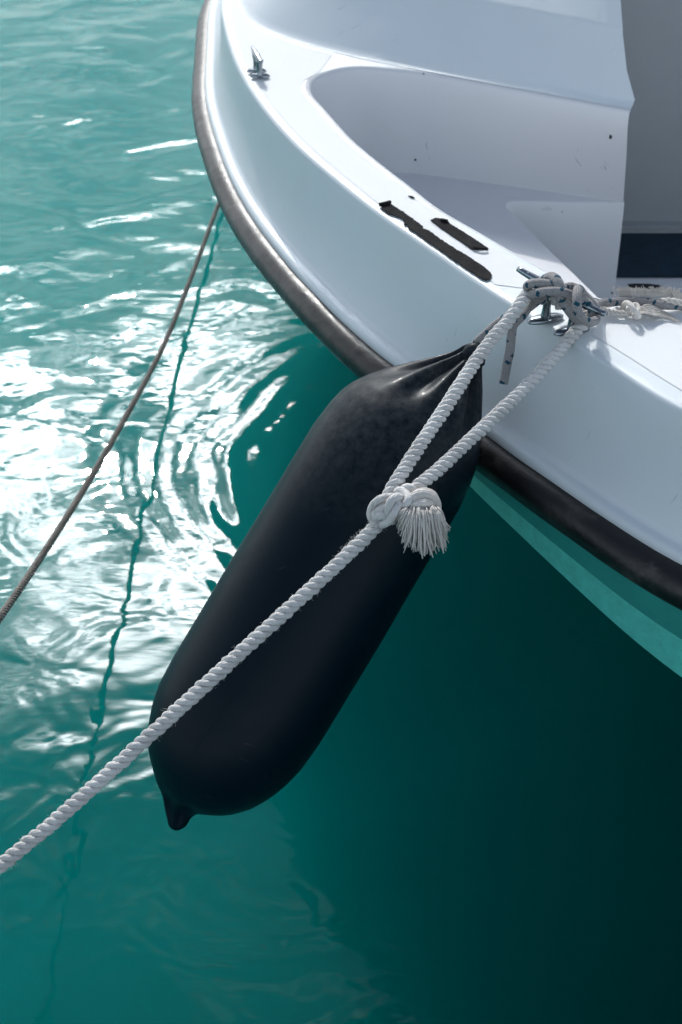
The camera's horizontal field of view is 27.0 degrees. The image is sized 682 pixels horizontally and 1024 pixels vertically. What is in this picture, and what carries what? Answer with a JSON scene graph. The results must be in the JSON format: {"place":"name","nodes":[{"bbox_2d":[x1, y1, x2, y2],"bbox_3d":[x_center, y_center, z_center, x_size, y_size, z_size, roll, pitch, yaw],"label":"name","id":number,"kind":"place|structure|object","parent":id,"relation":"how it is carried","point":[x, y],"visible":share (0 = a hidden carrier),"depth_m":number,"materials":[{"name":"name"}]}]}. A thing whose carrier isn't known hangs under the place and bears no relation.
{"place":"outdoors","nodes":[
{"label":"outdoors","id":0,"kind":"place"},
{"bbox_2d":[0,0,681,1023],"bbox_3d":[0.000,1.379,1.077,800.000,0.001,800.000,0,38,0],"label":"water","id":1,"kind":"structure","parent":0,"point":[470,812],"depth_m":2.43,"materials":[{"name":"teal liquid"}]},
{"bbox_2d":[0,201,219,622],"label":"mooring line","id":2,"kind":"object","parent":1,"relation":"in","point":[26,578],"visible":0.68,"depth_m":2.68,"materials":[{"name":"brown fabric"}]},
{"bbox_2d":[192,0,681,676],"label":"motorboat","id":3,"kind":"object","parent":1,"relation":"on","point":[394,182],"visible":0.92,"depth_m":2.29,"materials":[{"name":"white gelcoat fiberglass"},{"name":"black rubber"},{"name":"metal"}]},
{"bbox_2d":[0,288,587,873],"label":"mooring rope","id":4,"kind":"object","parent":3,"relation":"attached to","point":[412,510],"visible":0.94,"depth_m":1.53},
{"bbox_2d":[472,272,681,384],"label":"fender line","id":5,"kind":"object","parent":3,"relation":"attached to","point":[547,285],"visible":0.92,"depth_m":1.69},
{"bbox_2d":[148,343,485,830],"bbox_3d":[-0.031,0.086,1.776,0.214,0.504,0.525,31,48,33],"label":"fender","id":6,"kind":"object","parent":5,"relation":"hanging from","point":[249,732],"visible":0.84,"depth_m":1.69,"materials":[{"name":"black plastic"}]},
{"bbox_2d":[600,285,681,322],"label":"frayed rope","id":7,"kind":"object","parent":3,"relation":"on","point":[635,310],"visible":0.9,"depth_m":1.75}
]}

